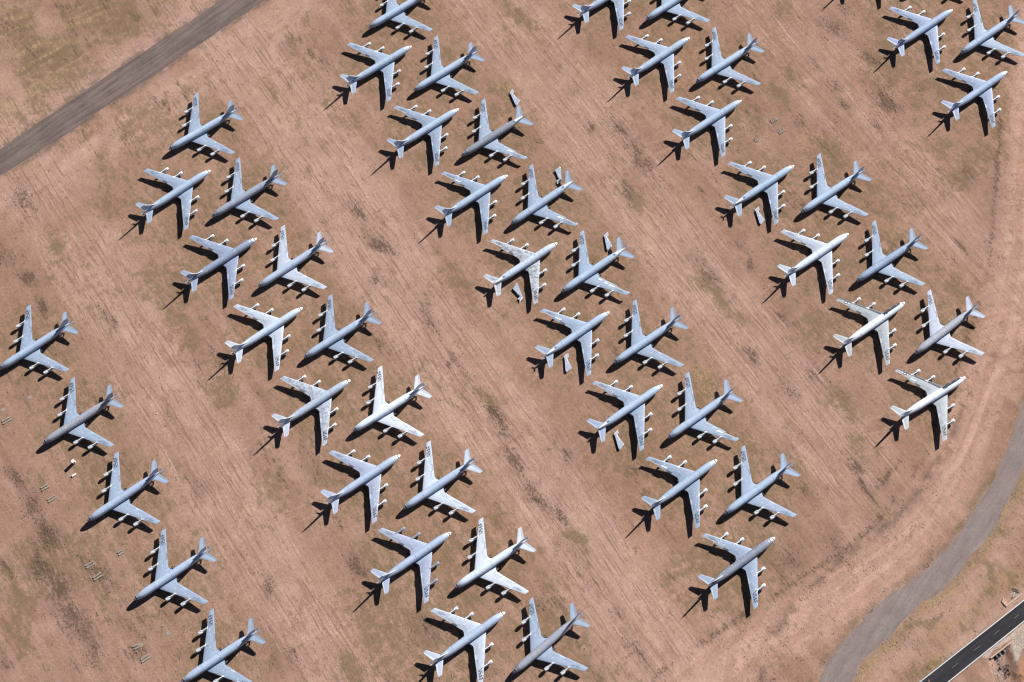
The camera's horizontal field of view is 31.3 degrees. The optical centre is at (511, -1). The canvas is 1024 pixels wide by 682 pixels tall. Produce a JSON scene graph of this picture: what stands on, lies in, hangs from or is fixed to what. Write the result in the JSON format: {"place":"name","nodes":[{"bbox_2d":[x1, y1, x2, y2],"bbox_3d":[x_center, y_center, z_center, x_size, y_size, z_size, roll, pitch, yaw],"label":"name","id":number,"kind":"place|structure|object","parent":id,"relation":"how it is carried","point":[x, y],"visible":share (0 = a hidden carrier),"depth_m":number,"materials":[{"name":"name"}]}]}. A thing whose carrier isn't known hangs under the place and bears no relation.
{"place":"outdoors","nodes":[
{"label":"outdoors","id":0,"kind":"place"},
{"bbox_2d":[0,0,263,174],"bbox_3d":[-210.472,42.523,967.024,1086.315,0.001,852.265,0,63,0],"label":"gravel road","id":1,"kind":"structure","parent":0,"point":[116,84],"depth_m":966.90,"materials":[{"name":"grey gravel"}]},
{"bbox_2d":[0,0,1023,681],"bbox_3d":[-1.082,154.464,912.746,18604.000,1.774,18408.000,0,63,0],"label":"ground","id":2,"kind":"structure","parent":0,"point":[128,272],"depth_m":904.56,"materials":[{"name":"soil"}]},
{"bbox_2d":[0,305,77,373],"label":"parked jet","id":3,"kind":"object","parent":2,"relation":"on","point":[30,347],"visible":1,"depth_m":898.61,"materials":[{"name":"metal"}]},
{"bbox_2d":[43,377,122,449],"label":"parked jet","id":4,"kind":"object","parent":2,"relation":"on","point":[74,422],"visible":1,"depth_m":882.39,"materials":[{"name":"metal"}]},
{"bbox_2d":[87,451,168,526],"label":"parked jet","id":5,"kind":"object","parent":2,"relation":"on","point":[118,499],"visible":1,"depth_m":866.38,"materials":[{"name":"metal"}]},
{"bbox_2d":[136,167,210,229],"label":"parked jet","id":6,"kind":"object","parent":2,"relation":"on","point":[182,189],"visible":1,"depth_m":934.87,"materials":[{"name":"metal"}]},
{"bbox_2d":[134,528,215,605],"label":"parked jet","id":7,"kind":"object","parent":2,"relation":"on","point":[166,578],"visible":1,"depth_m":850.39,"materials":[{"name":"metal"}]},
{"bbox_2d":[168,93,242,155],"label":"parked jet","id":8,"kind":"object","parent":2,"relation":"on","point":[197,132],"visible":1,"depth_m":949.99,"materials":[{"name":"metal"}]},
{"bbox_2d":[181,234,256,299],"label":"parked jet","id":9,"kind":"object","parent":2,"relation":"on","point":[227,257],"visible":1,"depth_m":918.69,"materials":[{"name":"metal"}]},
{"bbox_2d":[181,608,264,681],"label":"parked jet","id":10,"kind":"object","parent":2,"relation":"on","point":[214,662],"visible":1,"depth_m":834.76,"materials":[{"name":"metal"}]},
{"bbox_2d":[211,158,287,222],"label":"parked jet","id":11,"kind":"object","parent":2,"relation":"on","point":[240,198],"visible":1,"depth_m":933.88,"materials":[{"name":"metal"}]},
{"bbox_2d":[225,303,302,371],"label":"parked jet","id":12,"kind":"object","parent":2,"relation":"on","point":[273,327],"visible":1,"depth_m":902.54,"materials":[{"name":"metal"}]},
{"bbox_2d":[258,225,332,291],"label":"parked jet","id":13,"kind":"object","parent":2,"relation":"on","point":[286,267],"visible":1,"depth_m":917.66,"materials":[{"name":"metal"}]},
{"bbox_2d":[271,375,349,445],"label":"parked jet","id":14,"kind":"object","parent":2,"relation":"on","point":[321,399],"visible":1,"depth_m":886.43,"materials":[{"name":"metal"}]},
{"bbox_2d":[304,294,381,363],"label":"parked jet","id":15,"kind":"object","parent":2,"relation":"on","point":[333,337],"visible":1,"depth_m":901.50,"materials":[{"name":"metal"}]},
{"bbox_2d":[320,449,399,523],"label":"parked jet","id":16,"kind":"object","parent":2,"relation":"on","point":[369,475],"visible":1,"depth_m":870.25,"materials":[{"name":"metal"}]},
{"bbox_2d":[340,42,411,101],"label":"parked jet","id":17,"kind":"object","parent":2,"relation":"on","point":[384,63],"visible":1,"depth_m":966.85,"materials":[{"name":"metal"}]},
{"bbox_2d":[353,366,431,438],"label":"parked jet","id":18,"kind":"object","parent":2,"relation":"on","point":[383,410],"visible":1,"depth_m":885.30,"materials":[{"name":"metal"}]},
{"bbox_2d":[368,0,431,33],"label":"parked jet","id":19,"kind":"object","parent":2,"relation":"on","point":[395,11],"visible":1,"depth_m":980.15,"materials":[{"name":"metal"}]},
{"bbox_2d":[371,527,450,603],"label":"parked jet","id":20,"kind":"object","parent":2,"relation":"on","point":[421,554],"visible":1,"depth_m":854.17,"materials":[{"name":"metal"}]},
{"bbox_2d":[387,105,458,165],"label":"parked jet","id":21,"kind":"object","parent":2,"relation":"on","point":[431,127],"visible":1,"depth_m":950.80,"materials":[{"name":"metal"}]},
{"bbox_2d":[403,440,481,515],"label":"parked jet","id":22,"kind":"object","parent":2,"relation":"on","point":[433,489],"visible":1,"depth_m":869.24,"materials":[{"name":"metal"}]},
{"bbox_2d":[413,35,483,96],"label":"parked jet","id":23,"kind":"object","parent":2,"relation":"on","point":[440,73],"visible":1,"depth_m":965.46,"materials":[{"name":"metal"}]},
{"bbox_2d":[423,606,504,681],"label":"parked jet","id":24,"kind":"object","parent":2,"relation":"on","point":[474,633],"visible":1,"depth_m":838.21,"materials":[{"name":"metal"}]},
{"bbox_2d":[435,171,507,234],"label":"parked jet","id":25,"kind":"object","parent":2,"relation":"on","point":[479,194],"visible":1,"depth_m":934.33,"materials":[{"name":"metal"}]},
{"bbox_2d":[455,518,535,595],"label":"parked jet","id":26,"kind":"object","parent":2,"relation":"on","point":[485,566],"visible":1,"depth_m":852.98,"materials":[{"name":"metal"}]},
{"bbox_2d":[461,99,531,161],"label":"parked jet","id":27,"kind":"object","parent":2,"relation":"on","point":[488,139],"visible":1,"depth_m":949.36,"materials":[{"name":"metal"}]},
{"bbox_2d":[0,0,1023,681],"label":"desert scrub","id":28,"kind":"object","parent":2,"relation":"on","point":[490,402],"visible":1,"depth_m":885.15,"materials":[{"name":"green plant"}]},
{"bbox_2d":[509,89,519,105],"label":"removed fin","id":29,"kind":"object","parent":2,"relation":"on","point":[516,100],"visible":1,"depth_m":961.99,"materials":[{"name":"white metal"}]},
{"bbox_2d":[513,283,522,300],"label":"removed fin","id":30,"kind":"object","parent":2,"relation":"on","point":[516,289],"visible":1,"depth_m":915.19,"materials":[{"name":"white metal"}]},
{"bbox_2d":[484,238,556,304],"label":"parked jet","id":31,"kind":"object","parent":2,"relation":"on","point":[529,262],"visible":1,"depth_m":918.12,"materials":[{"name":"metal"}]},
{"bbox_2d":[511,164,581,228],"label":"parked jet","id":32,"kind":"object","parent":2,"relation":"on","point":[537,205],"visible":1,"depth_m":933.08,"materials":[{"name":"metal"}]},
{"bbox_2d":[513,597,589,674],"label":"parked jet","id":33,"kind":"object","parent":2,"relation":"on","point":[541,649],"visible":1,"depth_m":837.38,"materials":[{"name":"metal"}]},
{"bbox_2d":[555,167,561,183],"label":"removed fin","id":34,"kind":"object","parent":2,"relation":"on","point":[558,171],"visible":1,"depth_m":943.11,"materials":[{"name":"white metal"}]},
{"bbox_2d":[563,354,570,371],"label":"removed fin","id":35,"kind":"object","parent":2,"relation":"on","point":[567,366],"visible":1,"depth_m":898.57,"materials":[{"name":"white metal"}]},
{"bbox_2d":[535,307,608,375],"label":"parked jet","id":36,"kind":"object","parent":2,"relation":"on","point":[581,331],"visible":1,"depth_m":902.07,"materials":[{"name":"metal"}]},
{"bbox_2d":[561,230,634,296],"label":"parked jet","id":37,"kind":"object","parent":2,"relation":"on","point":[587,272],"visible":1,"depth_m":917.20,"materials":[{"name":"metal"}]},
{"bbox_2d":[572,0,630,29],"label":"parked jet","id":38,"kind":"object","parent":2,"relation":"on","point":[618,4],"visible":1,"depth_m":982.18,"materials":[{"name":"metal"}]},
{"bbox_2d":[604,232,611,249],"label":"removed fin","id":39,"kind":"object","parent":2,"relation":"on","point":[608,244],"visible":1,"depth_m":926.63,"materials":[{"name":"white metal"}]},
{"bbox_2d":[614,430,623,449],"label":"removed fin","id":40,"kind":"object","parent":2,"relation":"on","point":[620,444],"visible":1,"depth_m":881.66,"materials":[{"name":"white metal"}]},
{"bbox_2d":[587,380,662,450],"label":"parked jet","id":41,"kind":"object","parent":2,"relation":"on","point":[634,405],"visible":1,"depth_m":885.81,"materials":[{"name":"metal"}]},
{"bbox_2d":[613,299,688,368],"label":"parked jet","id":42,"kind":"object","parent":2,"relation":"on","point":[641,343],"visible":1,"depth_m":900.84,"materials":[{"name":"metal"}]},
{"bbox_2d":[622,34,689,92],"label":"parked jet","id":43,"kind":"object","parent":2,"relation":"on","point":[664,55],"visible":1,"depth_m":969.62,"materials":[{"name":"metal"}]},
{"bbox_2d":[646,0,709,24],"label":"parked jet","id":44,"kind":"object","parent":2,"relation":"on","point":[674,7],"visible":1,"depth_m":982.08,"materials":[{"name":"metal"}]},
{"bbox_2d":[641,455,716,528],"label":"parked jet","id":45,"kind":"object","parent":2,"relation":"on","point":[689,481],"visible":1,"depth_m":869.61,"materials":[{"name":"metal"}]},
{"bbox_2d":[667,372,742,443],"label":"parked jet","id":46,"kind":"object","parent":2,"relation":"on","point":[695,418],"visible":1,"depth_m":884.66,"materials":[{"name":"metal"}]},
{"bbox_2d":[672,96,741,157],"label":"parked jet","id":47,"kind":"object","parent":2,"relation":"on","point":[715,118],"visible":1,"depth_m":953.58,"materials":[{"name":"metal"}]},
{"bbox_2d":[696,27,763,87],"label":"parked jet","id":48,"kind":"object","parent":2,"relation":"on","point":[720,65],"visible":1,"depth_m":968.28,"materials":[{"name":"metal"}]},
{"bbox_2d":[697,532,774,608],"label":"parked jet","id":49,"kind":"object","parent":2,"relation":"on","point":[746,559],"visible":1,"depth_m":853.55,"materials":[{"name":"metal"}]},
{"bbox_2d":[724,161,793,224],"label":"parked jet","id":50,"kind":"object","parent":2,"relation":"on","point":[767,183],"visible":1,"depth_m":937.23,"materials":[{"name":"metal"}]},
{"bbox_2d":[754,207,764,223],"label":"removed fin","id":51,"kind":"object","parent":2,"relation":"on","point":[761,219],"visible":1,"depth_m":933.10,"materials":[{"name":"white metal"}]},
{"bbox_2d":[724,445,798,519],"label":"parked jet","id":52,"kind":"object","parent":2,"relation":"on","point":[751,492],"visible":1,"depth_m":868.77,"materials":[{"name":"metal"}]},
{"bbox_2d":[778,229,848,294],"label":"parked jet","id":53,"kind":"object","parent":2,"relation":"on","point":[821,251],"visible":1,"depth_m":920.83,"materials":[{"name":"metal"}]},
{"bbox_2d":[801,153,871,218],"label":"parked jet","id":54,"kind":"object","parent":2,"relation":"on","point":[826,194],"visible":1,"depth_m":935.95,"materials":[{"name":"metal"}]},
{"bbox_2d":[833,297,904,365],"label":"parked jet","id":55,"kind":"object","parent":2,"relation":"on","point":[877,321],"visible":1,"depth_m":904.80,"materials":[{"name":"metal"}]},
{"bbox_2d":[856,220,927,287],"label":"parked jet","id":56,"kind":"object","parent":2,"relation":"on","point":[882,263],"visible":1,"depth_m":919.83,"materials":[{"name":"metal"}]},
{"bbox_2d":[887,6,952,63],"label":"parked jet","id":57,"kind":"object","parent":2,"relation":"on","point":[928,26],"visible":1,"depth_m":977.56,"materials":[{"name":"metal"}]},
{"bbox_2d":[890,369,965,440],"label":"parked jet","id":58,"kind":"object","parent":2,"relation":"on","point":[937,395],"visible":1,"depth_m":888.41,"materials":[{"name":"metal"}]},
{"bbox_2d":[915,289,984,358],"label":"parked jet","id":59,"kind":"object","parent":2,"relation":"on","point":[940,334],"visible":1,"depth_m":903.78,"materials":[{"name":"metal"}]},
{"bbox_2d":[941,68,1006,127],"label":"parked jet","id":60,"kind":"object","parent":2,"relation":"on","point":[982,88],"visible":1,"depth_m":961.36,"materials":[{"name":"metal"}]},
{"bbox_2d":[960,0,1023,58],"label":"parked jet","id":61,"kind":"object","parent":2,"relation":"on","point":[983,37],"visible":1,"depth_m":976.28,"materials":[{"name":"metal"}]},
{"bbox_2d":[990,641,1011,658],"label":"culvert headwall","id":62,"kind":"object","parent":2,"relation":"on","point":[1001,650],"visible":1,"depth_m":839.79,"materials":[{"name":"concrete"}]},
{"bbox_2d":[994,592,1023,680],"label":"riprap","id":63,"kind":"object","parent":2,"relation":"on","point":[1014,642],"visible":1,"depth_m":841.44,"materials":[{"name":"stone"}]},
{"bbox_2d":[1002,593,1021,606],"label":"culvert headwall","id":64,"kind":"object","parent":2,"relation":"on","point":[1011,601],"visible":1,"depth_m":849.76,"materials":[{"name":"concrete"}]},
{"bbox_2d":[820,403,1023,681],"bbox_3d":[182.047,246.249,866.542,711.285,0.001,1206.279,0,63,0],"label":"perimeter road","id":65,"kind":"structure","parent":0,"point":[877,626],"depth_m":854.50,"materials":[{"name":"grey gravel"}]},
{"bbox_2d":[919,600,1023,681],"bbox_3d":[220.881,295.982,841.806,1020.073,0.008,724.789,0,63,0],"label":"road","id":66,"kind":"structure","parent":0,"point":[961,660],"depth_m":840.86,"materials":[{"name":"asphalt"}]}
]}

